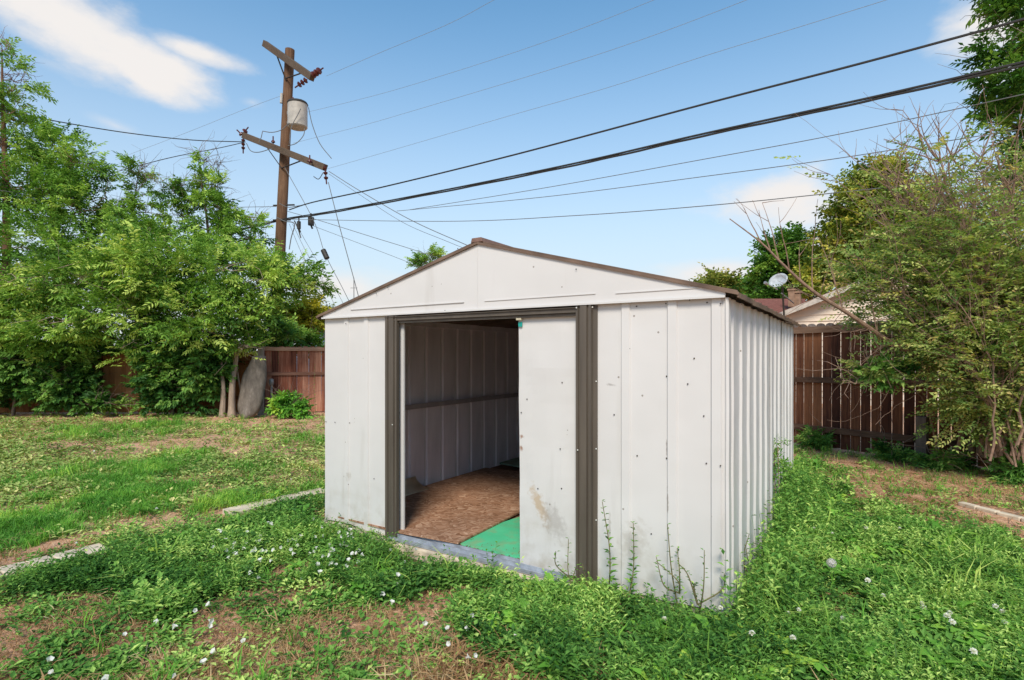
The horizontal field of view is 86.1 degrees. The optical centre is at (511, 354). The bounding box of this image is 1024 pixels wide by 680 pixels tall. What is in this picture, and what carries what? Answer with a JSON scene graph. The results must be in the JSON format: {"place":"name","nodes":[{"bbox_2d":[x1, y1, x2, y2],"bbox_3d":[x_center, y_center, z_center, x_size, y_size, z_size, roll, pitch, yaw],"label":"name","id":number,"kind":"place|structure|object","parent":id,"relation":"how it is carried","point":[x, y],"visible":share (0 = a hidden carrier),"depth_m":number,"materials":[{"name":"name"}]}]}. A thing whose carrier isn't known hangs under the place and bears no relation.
{"place":"outdoors","nodes":[
{"label":"outdoors","id":0,"kind":"place"},
{"bbox_2d":[313,364,317,412],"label":"tall weed","id":1,"kind":"object","parent":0,"point":[314,394],"visible":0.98,"depth_m":12.39,"materials":[{"name":"green plant"}]},
{"bbox_2d":[0,395,1023,679],"bbox_3d":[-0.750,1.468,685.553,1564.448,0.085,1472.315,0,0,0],"label":"ground","id":2,"kind":"structure","parent":0,"point":[320,431],"depth_m":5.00,"materials":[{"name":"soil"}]},
{"bbox_2d":[0,27,68,412],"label":"elm tree","id":3,"kind":"object","parent":2,"relation":"on","point":[5,117],"visible":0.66,"depth_m":13.63,"materials":[{"name":"green plant"}]},
{"bbox_2d":[0,322,90,415],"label":"vine shrub","id":4,"kind":"object","parent":2,"relation":"on","point":[13,370],"visible":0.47,"depth_m":12.74,"materials":[{"name":"green plant"}]},
{"bbox_2d":[46,656,54,661],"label":"bindweed flower","id":5,"kind":"object","parent":2,"relation":"on","point":[50,658],"visible":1,"depth_m":2.50,"materials":[{"name":"white plant"}]},
{"bbox_2d":[0,543,109,579],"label":"concrete edging","id":6,"kind":"object","parent":2,"relation":"on","point":[56,555],"visible":0.27,"depth_m":3.78,"materials":[{"name":"beige concrete"}]},
{"bbox_2d":[0,104,143,321],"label":"elm tree","id":7,"kind":"object","parent":2,"relation":"on","point":[64,185],"visible":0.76,"depth_m":13.29,"materials":[{"name":"green plant"}]},
{"bbox_2d":[13,329,136,416],"bbox_3d":[-10.150,0.405,12.979,2.796,2.637,1.747,0,0,-16],"label":"vine shrub","id":8,"kind":"object","parent":2,"relation":"on","point":[79,389],"visible":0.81,"depth_m":12.75,"materials":[{"name":"green plant"}]},
{"bbox_2d":[101,674,108,679],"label":"bindweed flower","id":9,"kind":"object","parent":2,"relation":"on","point":[105,677],"visible":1,"depth_m":2.36,"materials":[{"name":"white plant"}]},
{"bbox_2d":[70,144,187,348],"bbox_3d":[-10.127,-2.123,14.489,2.841,7.147,2.314,0,0,-12],"label":"elm tree","id":10,"kind":"object","parent":2,"relation":"on","point":[127,160],"visible":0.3,"depth_m":14.61,"materials":[{"name":"green plant"}]},
{"bbox_2d":[0,352,257,413],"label":"wooden fence","id":11,"kind":"object","parent":2,"relation":"on","point":[114,378],"visible":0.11,"depth_m":13.59,"materials":[{"name":"orange wood"}]},
{"bbox_2d":[0,202,340,417],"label":"box elder tree","id":12,"kind":"object","parent":2,"relation":"on","point":[157,300],"visible":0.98,"depth_m":12.05,"materials":[{"name":"green plant"}]},
{"bbox_2d":[110,320,245,416],"bbox_3d":[-7.790,0.183,13.011,2.924,2.535,2.268,0,0,0],"label":"vine shrub","id":13,"kind":"object","parent":2,"relation":"on","point":[196,381],"visible":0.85,"depth_m":12.55,"materials":[{"name":"green plant"}]},
{"bbox_2d":[200,658,206,664],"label":"bindweed flower","id":14,"kind":"object","parent":2,"relation":"on","point":[203,661],"visible":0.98,"depth_m":2.49,"materials":[{"name":"white plant"}]},
{"bbox_2d":[152,131,292,314],"bbox_3d":[-7.825,-2.359,14.874,3.777,7.628,2.425,0,0,0],"label":"elm tree","id":15,"kind":"object","parent":2,"relation":"on","point":[227,223],"visible":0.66,"depth_m":14.74,"materials":[{"name":"green plant"}]},
{"bbox_2d":[237,356,266,418],"bbox_3d":[-6.008,0.733,12.586,0.604,1.427,0.512,0,0,0],"label":"curved panel","id":16,"kind":"object","parent":2,"relation":"on","point":[252,390],"visible":0.94,"depth_m":12.60,"materials":[{"name":"grey metal"}]},
{"bbox_2d":[228,308,309,361],"bbox_3d":[-6.441,0.014,14.258,1.898,2.874,1.886,0,0,34],"label":"vine shrub","id":17,"kind":"object","parent":2,"relation":"on","point":[293,333],"visible":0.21,"depth_m":14.24,"materials":[{"name":"green plant"}]},
{"bbox_2d":[269,378,273,398],"bbox_3d":[-5.862,1.035,13.362,0.120,0.930,0.120,0,0,0],"label":"metal pipe","id":18,"kind":"object","parent":2,"relation":"on","point":[271,382],"visible":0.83,"depth_m":13.34,"materials":[{"name":"metal"}]},
{"bbox_2d":[222,488,324,514],"bbox_3d":[-2.248,1.423,5.324,0.214,0.057,1.016,0,0,37],"label":"concrete edging","id":19,"kind":"object","parent":2,"relation":"on","point":[238,508],"visible":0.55,"depth_m":5.15,"materials":[{"name":"beige concrete"}]},
{"bbox_2d":[237,40,331,358],"bbox_3d":[-6.950,-4.289,16.513,3.814,11.494,1.214,0,0,25],"label":"utility pole","id":20,"kind":"object","parent":2,"relation":"on","point":[294,117],"visible":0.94,"depth_m":16.84,"materials":[{"name":"brown wood"}]},
{"bbox_2d":[0,109,243,141],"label":"overhead wire","id":21,"kind":"object","parent":20,"relation":"attached to","point":[137,134],"visible":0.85,"depth_m":15.35,"materials":[{"name":"black metal"}]},
{"bbox_2d":[0,190,275,207],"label":"overhead wire","id":22,"kind":"object","parent":20,"relation":"attached to","point":[171,206],"visible":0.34,"depth_m":15.87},
{"bbox_2d":[90,142,244,178],"bbox_3d":[-10.341,-5.909,16.619,4.157,1.568,0.061,0,0,-17],"label":"overhead wire","id":23,"kind":"object","parent":20,"relation":"attached to","point":[184,154],"visible":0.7,"depth_m":16.72,"materials":[{"name":"grey metal"}]},
{"bbox_2d":[129,96,278,154],"bbox_3d":[-10.799,-7.667,18.727,7.768,1.107,0.173,0,0,20],"label":"overhead wire","id":24,"kind":"object","parent":20,"relation":"attached to","point":[206,124],"visible":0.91,"depth_m":18.56,"materials":[{"name":"grey metal"}]},
{"bbox_2d":[285,168,348,300],"bbox_3d":[-5.602,-3.349,16.076,2.926,4.731,0.152,0,0,27],"label":"overhead wire","id":25,"kind":"object","parent":20,"relation":"attached to","point":[325,254],"visible":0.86,"depth_m":15.96,"materials":[{"name":"black metal"}]},
{"bbox_2d":[328,182,358,295],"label":"overhead wire","id":26,"kind":"object","parent":20,"relation":"attached to","point":[342,238],"visible":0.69,"depth_m":15.39,"materials":[{"name":"black metal"}]},
{"bbox_2d":[287,211,437,257],"bbox_3d":[-3.801,-3.299,15.896,6.461,2.237,0.056,0,0,16],"label":"overhead wire","id":27,"kind":"object","parent":20,"relation":"attached to","point":[371,236],"visible":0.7,"depth_m":15.97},
{"bbox_2d":[329,174,459,246],"bbox_3d":[-2.647,-3.760,15.071,5.577,2.990,0.059,0,0,18],"label":"overhead wire","id":28,"kind":"object","parent":20,"relation":"attached to","point":[392,216],"visible":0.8,"depth_m":15.27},
{"bbox_2d":[329,171,465,244],"bbox_3d":[-2.657,-3.830,14.940,5.645,3.006,0.077,0,0,19],"label":"overhead wire","id":29,"kind":"object","parent":20,"relation":"attached to","point":[397,212],"visible":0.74,"depth_m":15.10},
{"bbox_2d":[327,0,492,75],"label":"overhead wire","id":30,"kind":"object","parent":20,"relation":"attached to","point":[411,39],"visible":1,"depth_m":13.43,"materials":[{"name":"grey metal"}]},
{"bbox_2d":[309,0,652,111],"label":"overhead wire","id":31,"kind":"object","parent":20,"relation":"attached to","point":[495,58],"visible":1,"depth_m":11.73,"materials":[{"name":"grey metal"}]},
{"bbox_2d":[295,0,745,142],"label":"overhead wire","id":32,"kind":"object","parent":20,"relation":"attached to","point":[547,70],"visible":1,"depth_m":10.95,"materials":[{"name":"grey metal"}]},
{"bbox_2d":[328,0,884,168],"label":"overhead wire","id":33,"kind":"object","parent":20,"relation":"attached to","point":[636,78],"visible":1,"depth_m":9.83,"materials":[{"name":"grey metal"}]},
{"bbox_2d":[242,61,1023,228],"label":"overhead wire","id":34,"kind":"object","parent":20,"relation":"attached to","point":[874,97],"visible":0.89,"depth_m":9.02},
{"bbox_2d":[291,173,1011,221],"bbox_3d":[-0.067,-3.184,11.667,16.363,1.819,0.013,0,0,36],"label":"overhead wire","id":35,"kind":"object","parent":20,"relation":"attached to","point":[632,211],"visible":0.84,"depth_m":9.83,"materials":[{"name":"black metal"}]},
{"bbox_2d":[312,225,418,266],"bbox_3d":[-3.525,-2.818,15.714,5.157,2.145,0.042,0,0,16],"label":"overhead wire","id":36,"kind":"object","parent":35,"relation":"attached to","point":[364,245],"visible":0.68,"depth_m":15.94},
{"bbox_2d":[289,18,1023,209],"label":"overhead wire","id":37,"kind":"object","parent":20,"relation":"attached to","point":[894,54],"visible":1,"depth_m":8.98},
{"bbox_2d":[256,376,322,421],"bbox_3d":[-4.989,1.095,12.573,1.488,1.295,1.420,0,0,-14],"label":"bush","id":38,"kind":"object","parent":2,"relation":"on","point":[286,404],"visible":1,"depth_m":12.35,"materials":[{"name":"green plant"}]},
{"bbox_2d":[258,344,324,414],"bbox_3d":[-4.367,0.615,13.915,3.784,1.770,0.196,0,0,-20],"label":"wooden fence","id":39,"kind":"object","parent":2,"relation":"on","point":[298,363],"visible":0.23,"depth_m":13.63,"materials":[{"name":"red wood"}]},
{"bbox_2d":[259,309,324,354],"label":"green shrub","id":40,"kind":"object","parent":2,"relation":"on","point":[315,341],"visible":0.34,"depth_m":14.88,"materials":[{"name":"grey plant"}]},
{"bbox_2d":[264,289,336,337],"bbox_3d":[-6.663,-0.284,17.062,2.512,3.468,2.078,0,0,35],"label":"yellow tree","id":41,"kind":"object","parent":2,"relation":"on","point":[306,315],"visible":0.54,"depth_m":16.67,"materials":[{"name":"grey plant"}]},
{"bbox_2d":[314,331,324,394],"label":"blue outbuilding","id":42,"kind":"structure","parent":2,"relation":"on","point":[321,362],"depth_m":20.00,"materials":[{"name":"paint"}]},
{"bbox_2d":[404,242,448,269],"bbox_3d":[-3.755,-1.769,24.098,1.976,6.438,1.653,0,0,0],"label":"distant tree","id":43,"kind":"object","parent":2,"relation":"on","point":[419,260],"visible":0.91,"depth_m":23.88,"materials":[{"name":"green plant"}]},
{"bbox_2d":[0,412,1023,679],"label":"leaves","id":44,"kind":"object","parent":2,"relation":"on","point":[84,666],"visible":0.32,"depth_m":2.88,"materials":[{"name":"green plant"}]},
{"bbox_2d":[0,443,1023,679],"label":"broad weeds","id":45,"kind":"object","parent":2,"relation":"on","point":[140,582],"visible":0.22,"depth_m":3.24,"materials":[{"name":"green plant"}]},
{"bbox_2d":[969,647,977,654],"bbox_3d":[2.040,1.305,2.422,0.033,0.019,0.033,7,29,5],"label":"clover head","id":46,"kind":"object","parent":45,"relation":"on","point":[972,650],"visible":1,"depth_m":2.42},
{"bbox_2d":[0,449,1023,679],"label":"clover leaves","id":47,"kind":"object","parent":2,"relation":"on","point":[489,572],"visible":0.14,"depth_m":3.17,"materials":[{"name":"green plant"}]},
{"bbox_2d":[0,412,1023,553],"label":"fine grass","id":48,"kind":"structure","parent":2,"relation":"on","point":[139,490],"depth_m":5.77,"materials":[{"name":"green plant"}]},
{"bbox_2d":[0,411,1023,543],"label":"lawn leaves","id":49,"kind":"object","parent":2,"relation":"on","point":[36,462],"visible":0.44,"depth_m":7.21,"materials":[{"name":"green plant"}]},
{"bbox_2d":[0,417,1023,679],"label":"dead stems","id":50,"kind":"object","parent":2,"relation":"on","point":[450,671],"visible":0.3,"depth_m":2.55,"materials":[{"name":"plant"}]},
{"bbox_2d":[0,417,1023,679],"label":"grass tufts","id":51,"kind":"object","parent":2,"relation":"on","point":[260,677],"visible":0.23,"depth_m":2.65,"materials":[{"name":"green plant"}]},
{"bbox_2d":[52,458,1023,679],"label":"broad leaf rosettes","id":52,"kind":"object","parent":2,"relation":"on","point":[818,666],"visible":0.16,"depth_m":2.78,"materials":[{"name":"green plant"}]},
{"bbox_2d":[948,619,955,624],"bbox_3d":[2.160,1.305,2.691,0.033,0.019,0.033,3,23,43],"label":"clover head","id":53,"kind":"object","parent":52,"relation":"on","point":[951,621],"visible":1,"depth_m":2.69},
{"bbox_2d":[55,476,1023,679],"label":"tall grass","id":54,"kind":"structure","parent":2,"relation":"on","point":[982,559],"depth_m":3.05,"materials":[{"name":"green plant"}]},
{"bbox_2d":[316,237,800,617],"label":"garden shed","id":55,"kind":"structure","parent":2,"relation":"on","point":[652,406],"depth_m":3.56,"materials":[{"name":"white paint"}]},
{"bbox_2d":[399,323,404,534],"bbox_3d":[-1.054,0.575,4.405,0.510,1.650,0.015,0,0,32],"label":"sliding door","id":56,"kind":"structure","parent":55,"relation":"in","point":[401,326],"depth_m":4.27,"materials":[{"name":"white paint"}]},
{"bbox_2d":[338,468,519,543],"bbox_3d":[-0.003,1.365,5.137,2.139,0.013,2.473,0,0,33],"label":"strand board","id":57,"kind":"object","parent":55,"relation":"on","point":[459,509],"visible":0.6,"depth_m":4.95,"materials":[{"name":"brown wood"}]},
{"bbox_2d":[405,476,429,495],"bbox_3d":[-1.073,1.300,5.350,0.154,0.119,0.650,0,0,32],"label":"curled sheet","id":58,"kind":"object","parent":57,"relation":"on","point":[413,485],"visible":0.43,"depth_m":5.51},
{"bbox_2d":[499,457,519,467],"bbox_3d":[0.716,1.345,6.757,1.576,0.020,1.104,0,0,38],"label":"green board","id":59,"kind":"object","parent":57,"relation":"on","point":[514,462],"visible":0.21,"depth_m":6.81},
{"bbox_2d":[458,516,519,558],"bbox_3d":[0.639,1.382,4.096,1.840,0.012,1.250,0,0,33],"label":"green board","id":60,"kind":"object","parent":55,"relation":"on","point":[505,534],"visible":0.18,"depth_m":4.09,"materials":[{"name":"green plastic"}]},
{"bbox_2d":[516,316,575,575],"bbox_3d":[0.244,0.575,3.555,0.488,1.670,0.053,0,0,32],"label":"sliding door","id":61,"kind":"structure","parent":55,"relation":"in","point":[547,345],"depth_m":3.57,"materials":[{"name":"white paint"}]},
{"bbox_2d":[773,436,816,517],"bbox_3d":[2.447,1.109,4.869,0.345,0.905,1.046,0,0,39],"label":"climbing vine","id":62,"kind":"object","parent":55,"relation":"attached to","point":[786,470],"visible":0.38,"depth_m":4.57,"materials":[{"name":"green plant"}]},
{"bbox_2d":[290,481,847,626],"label":"wall weeds","id":63,"kind":"object","parent":2,"relation":"on","point":[664,601],"depth_m":3.21,"materials":[{"name":"green plant"}]},
{"bbox_2d":[553,537,588,585],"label":"tall weed","id":64,"kind":"object","parent":2,"relation":"on","point":[568,575],"visible":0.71,"depth_m":3.27,"materials":[{"name":"green plant"}]},
{"bbox_2d":[601,499,617,594],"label":"tall weed","id":65,"kind":"object","parent":2,"relation":"on","point":[610,559],"visible":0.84,"depth_m":3.13,"materials":[{"name":"green plant"}]},
{"bbox_2d":[622,521,639,608],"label":"tall weed","id":66,"kind":"object","parent":2,"relation":"on","point":[633,558],"visible":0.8,"depth_m":3.11,"materials":[{"name":"green plant"}]},
{"bbox_2d":[653,523,683,612],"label":"tall weed","id":67,"kind":"object","parent":2,"relation":"on","point":[679,585],"visible":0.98,"depth_m":3.00,"materials":[{"name":"green plant"}]},
{"bbox_2d":[678,548,729,615],"bbox_3d":[1.029,1.242,2.916,0.274,0.421,0.138,0,0,0],"label":"tall weed","id":68,"kind":"object","parent":2,"relation":"on","point":[695,595],"visible":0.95,"depth_m":2.94,"materials":[{"name":"brown plant"}]},
{"bbox_2d":[689,262,748,292],"bbox_3d":[12.046,-1.876,30.077,6.197,6.652,3.607,0,0,0],"label":"distant tree","id":69,"kind":"object","parent":2,"relation":"on","point":[726,279],"visible":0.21,"depth_m":29.49,"materials":[{"name":"green plant"}]},
{"bbox_2d":[743,533,750,574],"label":"tall weed","id":70,"kind":"object","parent":2,"relation":"on","point":[745,554],"visible":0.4,"depth_m":3.32,"materials":[{"name":"green plant"}]},
{"bbox_2d":[718,451,835,631],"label":"side wall weeds","id":71,"kind":"object","parent":2,"relation":"on","point":[782,522],"visible":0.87,"depth_m":3.42,"materials":[{"name":"green plant"}]},
{"bbox_2d":[731,221,827,298],"bbox_3d":[12.474,-2.333,25.050,4.812,7.565,3.040,0,0,0],"label":"distant tree","id":72,"kind":"object","parent":2,"relation":"on","point":[767,265],"visible":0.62,"depth_m":24.48,"materials":[{"name":"green plant"}]},
{"bbox_2d":[793,408,850,450],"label":"weed clump","id":73,"kind":"object","parent":2,"relation":"on","point":[808,437],"visible":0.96,"depth_m":8.35,"materials":[{"name":"green plant"}]},
{"bbox_2d":[826,558,836,579],"bbox_3d":[1.956,1.348,3.358,0.056,0.205,0.056,0,0,0],"label":"dandelion clock","id":74,"kind":"object","parent":2,"relation":"on","point":[830,563],"visible":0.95,"depth_m":3.35,"materials":[{"name":"white plant"}]},
{"bbox_2d":[755,274,938,406],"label":"neighbour house","id":75,"kind":"structure","parent":2,"relation":"on","point":[809,312],"depth_m":16.41,"materials":[{"name":"beige"}]},
{"bbox_2d":[763,273,793,321],"bbox_3d":[7.989,-1.658,16.360,0.552,1.515,1.701,0,0,37],"label":"satellite dish","id":76,"kind":"object","parent":75,"relation":"attached to","point":[774,280],"visible":0.89,"depth_m":16.26,"materials":[{"name":"paint"}]},
{"bbox_2d":[795,333,938,453],"bbox_3d":[4.632,0.595,6.887,1.705,1.721,1.058,0,0,-18],"label":"leafy shoot","id":77,"kind":"object","parent":2,"relation":"on","point":[885,386],"visible":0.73,"depth_m":6.60,"materials":[{"name":"green plant"}]},
{"bbox_2d":[730,84,1023,466],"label":"twiggy shrub","id":78,"kind":"object","parent":2,"relation":"on","point":[960,306],"visible":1,"depth_m":6.17,"materials":[{"name":"green plant"}]},
{"bbox_2d":[866,407,914,462],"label":"weed clump","id":79,"kind":"object","parent":2,"relation":"on","point":[881,449],"visible":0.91,"depth_m":7.57,"materials":[{"name":"green plant"}]},
{"bbox_2d":[783,149,1013,300],"bbox_3d":[15.144,-3.382,21.980,8.381,9.667,5.028,0,0,0],"label":"maple tree","id":80,"kind":"object","parent":2,"relation":"on","point":[847,219],"visible":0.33,"depth_m":21.33,"materials":[{"name":"green plant"}]},
{"bbox_2d":[793,320,1018,468],"bbox_3d":[5.856,0.502,7.038,0.217,1.995,10.796,0,0,-39],"label":"wooden fence","id":81,"kind":"object","parent":2,"relation":"on","point":[807,355],"visible":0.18,"depth_m":8.17,"materials":[{"name":"brown wood"}]},
{"bbox_2d":[884,434,989,470],"bbox_3d":[5.525,1.186,7.069,0.933,0.527,1.247,0,0,0],"label":"weed clump","id":82,"kind":"object","parent":2,"relation":"on","point":[946,460],"visible":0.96,"depth_m":6.90,"materials":[{"name":"green plant"}]},
{"bbox_2d":[920,151,1023,278],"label":"maple tree","id":83,"kind":"object","parent":2,"relation":"on","point":[997,179],"visible":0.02,"depth_m":14.12,"materials":[{"name":"green plant"}]},
{"bbox_2d":[936,0,1023,193],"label":"overhanging tree","id":84,"kind":"object","parent":2,"relation":"on","point":[994,12],"visible":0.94,"depth_m":7.89,"materials":[{"name":"green plant"}]},
{"bbox_2d":[945,437,1023,485],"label":"weed clump","id":85,"kind":"object","parent":2,"relation":"on","point":[1017,473],"visible":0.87,"depth_m":6.21,"materials":[{"name":"green plant"}]},
{"bbox_2d":[958,502,1023,522],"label":"concrete edging","id":86,"kind":"object","parent":2,"relation":"on","point":[993,511],"visible":1,"depth_m":4.98,"materials":[{"name":"beige concrete"}]},
{"bbox_2d":[965,422,1021,469],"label":"weed clump","id":87,"kind":"object","parent":2,"relation":"on","point":[996,460],"visible":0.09,"depth_m":6.61,"materials":[{"name":"green plant"}]},
{"bbox_2d":[0,0,1023,350],"label":"sky","id":88,"kind":"structure","parent":0,"point":[162,68],"materials":[{"name":"blue"}]},
{"bbox_2d":[400,129,1023,210],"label":"overhead wire","id":89,"kind":"object","parent":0,"point":[716,174],"visible":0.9,"depth_m":9.07,"materials":[{"name":"grey metal"}]},
{"bbox_2d":[410,94,1023,209],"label":"overhead wire","id":90,"kind":"object","parent":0,"point":[746,151],"visible":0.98,"depth_m":8.73,"materials":[{"name":"grey metal"}]}
]}

